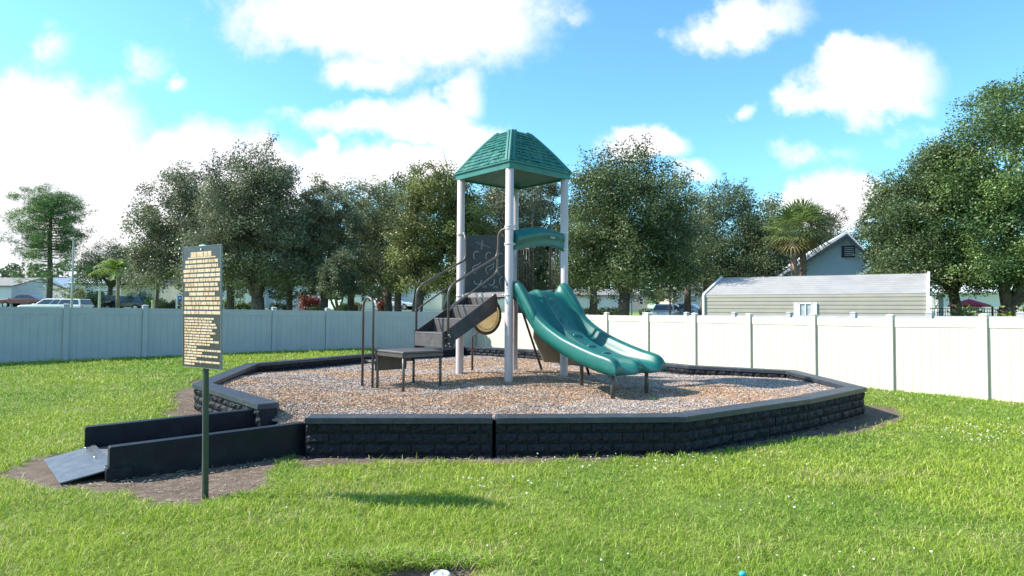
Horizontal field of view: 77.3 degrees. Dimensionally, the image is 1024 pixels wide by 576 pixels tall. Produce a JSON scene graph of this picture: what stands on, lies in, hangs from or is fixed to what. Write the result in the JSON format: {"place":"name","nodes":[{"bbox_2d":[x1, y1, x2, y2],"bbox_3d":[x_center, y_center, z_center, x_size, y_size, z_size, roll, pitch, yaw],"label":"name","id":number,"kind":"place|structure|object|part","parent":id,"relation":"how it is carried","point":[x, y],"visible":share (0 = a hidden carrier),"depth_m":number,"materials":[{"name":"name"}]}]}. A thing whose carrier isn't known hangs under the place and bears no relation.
{"place":"outdoors","nodes":[
{"label":"outdoors","id":0,"kind":"place"},
{"bbox_2d":[0,312,1023,575],"bbox_3d":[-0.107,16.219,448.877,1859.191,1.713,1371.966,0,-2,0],"label":"lawn","id":1,"kind":"structure","parent":0,"point":[168,486],"depth_m":5.45,"materials":[{"name":"green plant"}]},
{"bbox_2d":[0,294,43,306],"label":"parked car","id":2,"kind":"object","parent":1,"relation":"on","point":[16,300],"visible":0.62,"depth_m":68.14,"materials":[{"name":"red paint"}]},
{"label":"side window","id":3,"kind":"part","parent":2,"relation":"part of","materials":[{"name":"black glass"}]},
{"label":"side window","id":4,"kind":"part","parent":2,"relation":"part of","materials":[{"name":"black glass"}]},
{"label":"rear window","id":5,"kind":"part","parent":2,"relation":"part of","materials":[{"name":"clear glass"}]},
{"bbox_2d":[0,278,63,306],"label":"house","id":6,"kind":"structure","parent":1,"relation":"on","point":[9,288],"depth_m":72.39,"materials":[{"name":"white"}]},
{"bbox_2d":[0,182,99,298],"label":"pine tree","id":7,"kind":"object","parent":1,"relation":"on","point":[49,205],"visible":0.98,"depth_m":57.56,"materials":[{"name":"green plant"}]},
{"bbox_2d":[17,298,93,307],"bbox_3d":[-37.000,1.562,51.969,5.005,1.420,2.080,0,-2,-2],"label":"minivan","id":8,"kind":"object","parent":1,"relation":"on","point":[57,302],"visible":0.45,"depth_m":51.23,"materials":[{"name":"paint"}]},
{"bbox_3d":[-37.372,1.111,51.199,1.286,0.376,0.129,0,-2,-2],"label":"side window","id":9,"kind":"part","parent":8,"relation":"part of","materials":[{"name":"black glass"}]},
{"bbox_3d":[-35.491,1.124,51.256,1.604,0.376,0.129,0,-2,-2],"label":"side window","id":10,"kind":"part","parent":8,"relation":"part of","materials":[{"name":"black glass"}]},
{"bbox_3d":[-34.595,1.154,52.056,0.139,0.380,1.453,0,-2,-2],"label":"rear window","id":11,"kind":"part","parent":8,"relation":"part of","materials":[{"name":"black glass"}]},
{"bbox_2d":[45,277,80,298],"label":"house","id":12,"kind":"structure","parent":1,"relation":"on","point":[61,281],"depth_m":80.61,"materials":[{"name":"white"}]},
{"bbox_2d":[70,238,75,306],"bbox_3d":[-34.367,-0.694,49.995,0.200,6.420,0.500,0,-2,0],"label":"street lamp","id":13,"kind":"object","parent":1,"relation":"on","point":[72,285],"visible":0.67,"depth_m":50.00,"materials":[{"name":"grey metal"}]},
{"bbox_2d":[53,286,94,307],"bbox_3d":[-40.956,0.967,60.013,3.444,2.623,2.546,0,-2,0],"label":"shrub","id":14,"kind":"object","parent":1,"relation":"on","point":[75,294],"visible":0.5,"depth_m":59.86,"materials":[{"name":"green plant"}]},
{"bbox_2d":[66,278,122,307],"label":"house","id":15,"kind":"structure","parent":1,"relation":"on","point":[103,290],"depth_m":76.02,"materials":[{"name":"blue"}]},
{"bbox_2d":[83,290,112,307],"bbox_3d":[-37.774,1.231,58.028,2.260,2.162,2.258,0,-2,0],"label":"shrub","id":16,"kind":"object","parent":1,"relation":"on","point":[93,298],"visible":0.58,"depth_m":57.68,"materials":[{"name":"green plant"}]},
{"bbox_2d":[98,289,100,307],"bbox_3d":[-34.808,1.268,53.981,0.240,2.380,0.240,0,-2,0],"label":"tall post","id":17,"kind":"object","parent":1,"relation":"on","point":[99,298],"visible":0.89,"depth_m":53.92,"materials":[{"name":"white paint"}]},
{"bbox_2d":[70,235,135,294],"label":"broadleaf tree","id":18,"kind":"object","parent":1,"relation":"on","point":[92,263],"visible":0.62,"depth_m":69.11,"materials":[{"name":"green plant"}]},
{"bbox_2d":[87,257,133,314],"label":"feather palm","id":19,"kind":"object","parent":1,"relation":"on","point":[114,263],"visible":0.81,"depth_m":53.86,"materials":[{"name":"green plant"}]},
{"bbox_2d":[101,296,147,307],"bbox_3d":[-36.033,1.480,59.977,4.110,1.420,2.080,0,-2,0],"label":"minivan","id":20,"kind":"object","parent":1,"relation":"on","point":[136,302],"visible":0.5,"depth_m":59.08,"materials":[{"name":"paint"}]},
{"bbox_3d":[-34.643,1.040,59.218,0.836,0.376,0.129,0,-2,0],"label":"side window","id":21,"kind":"part","parent":20,"relation":"part of","materials":[{"name":"black glass"}]},
{"bbox_2d":[123,290,154,307],"bbox_3d":[-34.937,1.230,60.004,2.708,2.166,2.454,0,-2,0],"label":"shrub","id":22,"kind":"object","parent":1,"relation":"on","point":[147,294],"visible":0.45,"depth_m":59.73,"materials":[{"name":"green plant"}]},
{"bbox_2d":[121,274,182,308],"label":"house","id":23,"kind":"structure","parent":1,"relation":"on","point":[169,295],"depth_m":74.26,"materials":[{"name":"beige"}]},
{"bbox_2d":[130,204,177,307],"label":"maple tree","id":24,"kind":"object","parent":1,"relation":"on","point":[156,300],"visible":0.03,"depth_m":49.96,"materials":[{"name":"green plant"}]},
{"bbox_2d":[144,297,166,308],"bbox_3d":[-32.298,1.568,57.978,1.838,1.558,1.977,0,-2,0],"label":"shrub","id":25,"kind":"object","parent":1,"relation":"on","point":[160,303],"visible":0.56,"depth_m":57.79,"materials":[{"name":"green plant"}]},
{"bbox_2d":[162,299,182,308],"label":"shrub","id":26,"kind":"object","parent":1,"relation":"on","point":[171,304],"visible":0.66,"depth_m":59.55,"materials":[{"name":"green plant"}]},
{"bbox_2d":[44,409,305,483],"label":"access ramp","id":27,"kind":"structure","parent":1,"relation":"on","point":[119,451],"depth_m":6.66,"materials":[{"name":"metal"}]},
{"bbox_2d":[111,160,245,295],"bbox_3d":[-19.112,-2.349,37.251,7.139,10.098,5.916,0,-2,0],"label":"oak tree","id":28,"kind":"object","parent":1,"relation":"on","point":[156,269],"visible":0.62,"depth_m":35.99,"materials":[{"name":"green plant"}]},
{"bbox_2d":[176,292,181,308],"bbox_3d":[-28.078,1.337,53.942,0.534,1.919,0.125,0,-2,11],"label":"road sign","id":29,"kind":"object","parent":1,"relation":"on","point":[178,298],"visible":0.87,"depth_m":53.92,"materials":[{"name":"metal"}]},
{"bbox_2d":[182,244,222,498],"bbox_3d":[-2.637,0.850,5.459,0.600,2.441,0.086,-1,-2,34],"label":"notice sign","id":30,"kind":"object","parent":1,"relation":"on","point":[202,339],"visible":1,"depth_m":5.44,"materials":[{"name":"metal"}]},
{"bbox_2d":[172,202,281,308],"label":"oak tree","id":31,"kind":"object","parent":1,"relation":"on","point":[230,302],"visible":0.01,"depth_m":49.78,"materials":[{"name":"green plant"}]},
{"bbox_2d":[223,299,244,309],"bbox_3d":[-26.614,1.690,59.948,2.883,1.352,1.791,0,-2,0],"label":"shrub","id":32,"kind":"object","parent":1,"relation":"on","point":[237,302],"visible":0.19,"depth_m":59.64,"materials":[{"name":"green plant"}]},
{"bbox_2d":[0,303,475,363],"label":"vinyl fence","id":33,"kind":"object","parent":1,"relation":"on","point":[66,332],"visible":0.43,"depth_m":17.61,"materials":[{"name":"white plastic"}]},
{"bbox_2d":[235,301,250,309],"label":"shrub","id":34,"kind":"object","parent":1,"relation":"on","point":[243,305],"visible":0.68,"depth_m":59.33,"materials":[{"name":"green plant"}]},
{"bbox_2d":[222,284,265,308],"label":"house","id":35,"kind":"structure","parent":1,"relation":"on","point":[247,297],"depth_m":74.00,"materials":[{"name":"white"}]},
{"bbox_2d":[170,130,320,315],"bbox_3d":[-13.932,-2.938,34.036,7.702,11.249,6.855,0,-2,0],"label":"oak tree","id":36,"kind":"object","parent":1,"relation":"on","point":[262,184],"visible":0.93,"depth_m":33.08,"materials":[{"name":"green plant"}]},
{"bbox_2d":[268,302,295,309],"bbox_3d":[-22.316,1.843,61.964,2.414,1.091,1.924,0,-2,0],"label":"shrub","id":37,"kind":"object","parent":1,"relation":"on","point":[278,305],"visible":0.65,"depth_m":61.56,"materials":[{"name":"green plant"}]},
{"bbox_2d":[252,196,332,309],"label":"oak tree","id":38,"kind":"object","parent":1,"relation":"on","point":[290,301],"visible":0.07,"depth_m":50.78,"materials":[{"name":"green plant"}]},
{"bbox_2d":[266,285,319,308],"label":"house","id":39,"kind":"structure","parent":1,"relation":"on","point":[269,300],"depth_m":77.99,"materials":[{"name":"blue"}]},
{"bbox_2d":[268,291,276,298],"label":"window","id":40,"kind":"structure","parent":39,"relation":"in","point":[269,295],"depth_m":77.98,"materials":[{"name":"glass"}]},
{"bbox_2d":[295,293,313,309],"bbox_3d":[-19.367,1.334,60.001,1.731,2.141,2.363,0,-2,0],"label":"shrub","id":41,"kind":"object","parent":1,"relation":"on","point":[303,302],"visible":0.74,"depth_m":59.55,"materials":[{"name":"red plant"}]},
{"bbox_2d":[307,296,320,308],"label":"shrub","id":42,"kind":"object","parent":1,"relation":"on","point":[314,301],"visible":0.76,"depth_m":59.66,"materials":[{"name":"red plant"}]},
{"bbox_2d":[308,306,319,309],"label":"shrub","id":43,"kind":"object","parent":1,"relation":"on","point":[314,308],"visible":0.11,"depth_m":51.54,"materials":[{"name":"green plant"}]},
{"bbox_2d":[275,172,368,310],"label":"oak tree","id":44,"kind":"object","parent":1,"relation":"on","point":[324,206],"visible":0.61,"depth_m":35.54,"materials":[{"name":"green plant"}]},
{"bbox_2d":[314,248,364,310],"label":"oak tree","id":45,"kind":"object","parent":1,"relation":"on","point":[342,283],"visible":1,"depth_m":30.70,"materials":[{"name":"green plant"}]},
{"bbox_2d":[339,303,346,310],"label":"shrub","id":46,"kind":"object","parent":1,"relation":"on","point":[344,307],"visible":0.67,"depth_m":57.48,"materials":[{"name":"green plant"}]},
{"bbox_2d":[306,182,394,310],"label":"oak tree","id":47,"kind":"object","parent":1,"relation":"on","point":[350,304],"visible":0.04,"depth_m":51.73,"materials":[{"name":"green plant"}]},
{"bbox_2d":[354,302,361,310],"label":"shrub","id":48,"kind":"object","parent":1,"relation":"on","point":[356,306],"visible":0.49,"depth_m":57.72,"materials":[{"name":"green plant"}]},
{"bbox_2d":[342,279,382,309],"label":"house","id":49,"kind":"structure","parent":1,"relation":"on","point":[360,300],"depth_m":74.98,"materials":[{"name":"white"}]},
{"bbox_2d":[328,173,431,310],"bbox_3d":[-8.264,-2.168,39.011,7.349,9.867,6.058,0,-2,0],"label":"oak tree","id":50,"kind":"object","parent":1,"relation":"on","point":[373,239],"visible":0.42,"depth_m":38.20,"materials":[{"name":"green plant"}]},
{"bbox_2d":[376,299,383,310],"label":"shrub","id":51,"kind":"object","parent":1,"relation":"on","point":[380,305],"visible":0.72,"depth_m":59.45,"materials":[{"name":"red plant"}]},
{"bbox_2d":[374,297,412,309],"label":"minivan","id":52,"kind":"object","parent":1,"relation":"on","point":[406,305],"visible":0.34,"depth_m":68.94,"materials":[{"name":"paint"}]},
{"bbox_2d":[357,165,447,310],"bbox_3d":[-8.571,-3.552,50.110,7.910,12.449,6.236,0,-2,0],"label":"oak tree","id":53,"kind":"object","parent":1,"relation":"on","point":[397,298],"visible":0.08,"depth_m":49.78,"materials":[{"name":"green plant"}]},
{"bbox_2d":[392,285,446,309],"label":"house","id":54,"kind":"structure","parent":1,"relation":"on","point":[438,302],"depth_m":82.00,"materials":[{"name":"white"}]},
{"bbox_2d":[377,151,498,311],"bbox_3d":[-3.843,-2.202,33.155,6.148,9.858,5.452,1,-2,-16],"label":"oak tree","id":55,"kind":"object","parent":1,"relation":"on","point":[434,193],"visible":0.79,"depth_m":32.40,"materials":[{"name":"green plant"}]},
{"bbox_2d":[430,570,450,575],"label":"drain cap","id":56,"kind":"object","parent":1,"relation":"on","point":[440,573],"visible":1,"depth_m":3.89,"materials":[{"name":"white plastic"}]},
{"bbox_2d":[242,309,638,312],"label":"kerb","id":57,"kind":"structure","parent":1,"relation":"on","point":[442,310],"depth_m":63.35,"materials":[{"name":"white paint"}]},
{"bbox_2d":[0,394,883,574],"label":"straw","id":58,"kind":"object","parent":1,"relation":"on","point":[340,459],"visible":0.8,"depth_m":6.41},
{"bbox_2d":[442,225,495,304],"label":"oak tree","id":59,"kind":"object","parent":1,"relation":"on","point":[452,264],"depth_m":51.14,"materials":[{"name":"green plant"}]},
{"bbox_2d":[455,299,504,309],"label":"house","id":60,"kind":"structure","parent":1,"relation":"on","point":[501,302],"depth_m":79.98,"materials":[{"name":"white"}]},
{"bbox_2d":[443,183,559,310],"bbox_3d":[-0.842,-2.106,37.011,6.420,9.815,5.636,-1,-2,28],"label":"oak tree","id":61,"kind":"object","parent":1,"relation":"on","point":[496,198],"visible":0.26,"depth_m":36.51,"materials":[{"name":"green plant"}]},
{"bbox_2d":[0,261,1014,302],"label":"woodland","id":62,"kind":"object","parent":1,"relation":"on","point":[13,268],"visible":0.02,"depth_m":117.09,"materials":[{"name":"green plant"}]},
{"bbox_2d":[219,355,834,423],"bbox_3d":[-0.916,1.768,12.979,9.867,0.309,12.762,2,-2,-39],"label":"wood chip bed","id":63,"kind":"object","parent":1,"relation":"on","point":[273,419],"visible":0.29,"depth_m":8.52,"materials":[{"name":"brown wood"}]},
{"bbox_2d":[361,129,666,398],"bbox_3d":[0.185,-0.533,11.526,4.944,4.712,4.024,0,-2,10],"label":"play structure","id":64,"kind":"object","parent":63,"relation":"on","point":[566,330],"visible":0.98,"depth_m":11.11,"materials":[{"name":"paint"}]},
{"bbox_2d":[489,187,568,312],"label":"oak tree","id":65,"kind":"object","parent":1,"relation":"on","point":[519,310],"visible":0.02,"depth_m":50.78,"materials":[{"name":"green plant"}]},
{"bbox_2d":[192,346,866,458],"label":"retaining wall","id":66,"kind":"structure","parent":1,"relation":"on","point":[461,435],"depth_m":7.13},
{"bbox_2d":[518,183,578,291],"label":"oak tree","id":67,"kind":"object","parent":1,"relation":"on","point":[553,189],"visible":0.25,"depth_m":38.37,"materials":[{"name":"green plant"}]},
{"bbox_2d":[583,307,598,314],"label":"shrub","id":68,"kind":"object","parent":1,"relation":"on","point":[586,310],"visible":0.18,"depth_m":55.59,"materials":[{"name":"green plant"}]},
{"bbox_2d":[553,220,645,320],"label":"oak tree","id":69,"kind":"object","parent":1,"relation":"on","point":[593,296],"visible":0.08,"depth_m":49.78,"materials":[{"name":"green plant"}]},
{"bbox_2d":[574,289,634,310],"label":"house","id":70,"kind":"structure","parent":1,"relation":"on","point":[584,302],"depth_m":71.99,"materials":[{"name":"white"}]},
{"bbox_2d":[597,307,617,314],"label":"shrub","id":71,"kind":"object","parent":1,"relation":"on","point":[610,310],"visible":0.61,"depth_m":56.86,"materials":[{"name":"green plant"}]},
{"bbox_2d":[540,132,709,314],"bbox_3d":[5.711,-2.406,31.312,7.643,10.506,6.931,0,-2,21],"label":"oak tree","id":72,"kind":"object","parent":1,"relation":"on","point":[610,233],"visible":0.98,"depth_m":29.98,"materials":[{"name":"green plant"}]},
{"bbox_2d":[634,289,650,310],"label":"house","id":73,"kind":"structure","parent":1,"relation":"on","point":[639,305],"depth_m":75.97,"materials":[{"name":"white"}]},
{"bbox_2d":[638,308,652,315],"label":"shrub","id":74,"kind":"object","parent":1,"relation":"on","point":[643,310],"visible":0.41,"depth_m":57.46,"materials":[{"name":"green plant"}]},
{"bbox_2d":[643,285,673,304],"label":"young tree","id":75,"kind":"object","parent":1,"relation":"on","point":[657,302],"visible":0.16,"depth_m":61.75,"materials":[{"name":"green plant"}]},
{"bbox_2d":[649,304,681,314],"bbox_3d":[11.994,1.977,49.967,2.080,1.455,4.607,-1,-2,24],"label":"sport utility car","id":76,"kind":"object","parent":1,"relation":"on","point":[660,309],"visible":0.66,"depth_m":49.10,"materials":[{"name":"silver paint"}]},
{"bbox_2d":[669,286,674,314],"bbox_3d":[11.553,0.917,45.998,0.566,4.138,0.292,0,-2,0],"label":"globe lamp","id":77,"kind":"object","parent":1,"relation":"on","point":[670,301],"visible":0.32,"depth_m":45.95,"materials":[{"name":"black metal"}]},
{"bbox_2d":[658,284,702,305],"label":"house","id":78,"kind":"structure","parent":1,"relation":"on","point":[694,300],"depth_m":70.00,"materials":[{"name":"beige"}]},
{"bbox_2d":[691,295,696,302],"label":"window","id":79,"kind":"structure","parent":78,"relation":"in","point":[693,299],"depth_m":69.98,"materials":[{"name":"grey glass"}]},
{"bbox_2d":[638,190,730,314],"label":"oak tree","id":80,"kind":"object","parent":1,"relation":"on","point":[687,302],"visible":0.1,"depth_m":51.83,"materials":[{"name":"green plant"}]},
{"bbox_2d":[676,303,698,314],"bbox_3d":[14.893,1.996,53.968,4.408,1.420,2.080,-1,-2,31],"label":"parked car","id":81,"kind":"object","parent":1,"relation":"on","point":[694,308],"visible":0.12,"depth_m":53.28,"materials":[{"name":"paint"}]},
{"bbox_2d":[671,170,800,314],"bbox_3d":[13.297,-1.853,37.892,8.124,9.782,6.857,0,-2,0],"label":"oak tree","id":82,"kind":"object","parent":1,"relation":"on","point":[745,263],"visible":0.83,"depth_m":37.00,"materials":[{"name":"green plant"}]},
{"bbox_2d":[739,571,746,575],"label":"bottle cap","id":83,"kind":"object","parent":1,"relation":"on","point":[742,573],"visible":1,"depth_m":3.79,"materials":[{"name":"plastic"}]},
{"bbox_2d":[476,312,1023,402],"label":"vinyl fence","id":84,"kind":"object","parent":1,"relation":"on","point":[982,355],"visible":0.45,"depth_m":13.72,"materials":[{"name":"white plastic"}]},
{"bbox_2d":[642,312,1023,328],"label":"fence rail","id":85,"kind":"object","parent":84,"relation":"attached to","point":[930,315],"visible":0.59,"depth_m":14.89,"materials":[{"name":"white plastic"}]},
{"bbox_2d":[732,199,810,275],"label":"oak tree","id":86,"kind":"object","parent":1,"relation":"on","point":[785,226],"visible":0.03,"depth_m":49.42,"materials":[{"name":"green plant"}]},
{"bbox_2d":[759,199,827,275],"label":"fan palm","id":87,"kind":"object","parent":1,"relation":"on","point":[787,213],"visible":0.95,"depth_m":31.03,"materials":[{"name":"green plant"}]},
{"bbox_2d":[771,197,842,275],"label":"fan palm","id":88,"kind":"object","parent":1,"relation":"on","point":[802,265],"visible":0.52,"depth_m":31.86,"materials":[{"name":"green plant"}]},
{"bbox_2d":[702,272,929,315],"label":"shed","id":89,"kind":"structure","parent":1,"relation":"on","point":[873,295],"depth_m":25.04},
{"bbox_2d":[798,303,812,315],"bbox_3d":[11.348,0.865,24.742,0.516,0.605,0.055,-1,-2,34],"label":"window","id":90,"kind":"structure","parent":89,"relation":"in","point":[804,309],"depth_m":24.73,"materials":[{"name":"white paint"}]},
{"bbox_2d":[777,200,868,250],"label":"oak tree","id":91,"kind":"object","parent":1,"relation":"on","point":[831,217],"visible":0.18,"depth_m":49.24,"materials":[{"name":"green plant"}]},
{"bbox_2d":[776,231,872,276],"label":"house","id":92,"kind":"structure","parent":1,"relation":"on","point":[841,259],"depth_m":34.58,"materials":[{"name":"blue wood"}]},
{"bbox_2d":[841,246,854,256],"bbox_3d":[18.096,-1.967,34.460,0.640,0.620,0.080,0,-2,16],"label":"window","id":93,"kind":"structure","parent":92,"relation":"in","point":[842,247],"depth_m":34.47,"materials":[{"name":"black glass"}]},
{"bbox_2d":[855,203,896,263],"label":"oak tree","id":94,"kind":"object","parent":1,"relation":"on","point":[867,209],"visible":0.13,"depth_m":31.20,"materials":[{"name":"green plant"}]},
{"bbox_2d":[861,218,930,279],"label":"oak tree","id":95,"kind":"object","parent":1,"relation":"on","point":[868,254],"visible":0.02,"depth_m":31.21,"materials":[{"name":"green plant"}]},
{"bbox_2d":[853,136,1023,315],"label":"oak tree","id":96,"kind":"object","parent":1,"relation":"on","point":[904,235],"visible":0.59,"depth_m":26.48,"materials":[{"name":"green plant"}]},
{"bbox_2d":[934,294,944,315],"bbox_3d":[19.342,1.497,28.970,0.340,2.419,0.340,0,-2,0],"label":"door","id":97,"kind":"structure","parent":1,"relation":"on","point":[939,302],"depth_m":28.87,"materials":[{"name":"white"}]},
{"bbox_2d":[941,302,983,315],"bbox_3d":[16.921,1.586,23.976,1.234,2.101,2.240,0,-2,0],"label":"shrub","id":98,"kind":"object","parent":1,"relation":"on","point":[964,312],"visible":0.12,"depth_m":23.79,"materials":[{"name":"green plant"}]},
{"bbox_2d":[905,68,1023,315],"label":"oak tree","id":99,"kind":"object","parent":1,"relation":"on","point":[1005,127],"visible":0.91,"depth_m":24.59,"materials":[{"name":"green plant"}]},
{"bbox_2d":[948,298,990,310],"bbox_3d":[22.131,1.630,30.967,1.772,2.307,1.720,0,-2,0],"label":"parasol","id":100,"kind":"object","parent":1,"relation":"on","point":[973,303],"visible":0.71,"depth_m":30.46,"materials":[{"name":"fabric"}]},
{"bbox_2d":[930,285,1023,315],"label":"house","id":101,"kind":"structure","parent":1,"relation":"on","point":[992,300],"depth_m":41.17,"materials":[{"name":"white"}]},
{"bbox_2d":[962,300,980,311],"bbox_3d":[29.623,1.181,41.270,1.040,0.780,0.080,0,-2,18],"label":"window","id":102,"kind":"structure","parent":101,"relation":"in","point":[962,300],"depth_m":41.20,"materials":[{"name":"white paint"}]},
{"bbox_2d":[930,306,1023,315],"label":"pool fence","id":103,"kind":"object","parent":1,"relation":"on","point":[992,312],"visible":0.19,"depth_m":26.98,"materials":[{"name":"black metal"}]},
{"bbox_2d":[994,303,1023,315],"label":"shrub","id":104,"kind":"object","parent":1,"relation":"on","point":[1009,312],"visible":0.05,"depth_m":24.31,"materials":[{"name":"green plant"}]},
{"bbox_2d":[0,0,1023,308],"label":"sky","id":105,"kind":"structure","parent":0,"point":[806,99],"materials":[{"name":"blue"}]},
{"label":"street","id":106,"kind":"structure","parent":0,"visible":0},
{"bbox_2d":[94,295,123,307],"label":"sport utility car","id":107,"kind":"object","parent":106,"relation":"on","point":[112,298],"visible":0.04,"depth_m":65.31,"materials":[{"name":"paint"}]}
]}

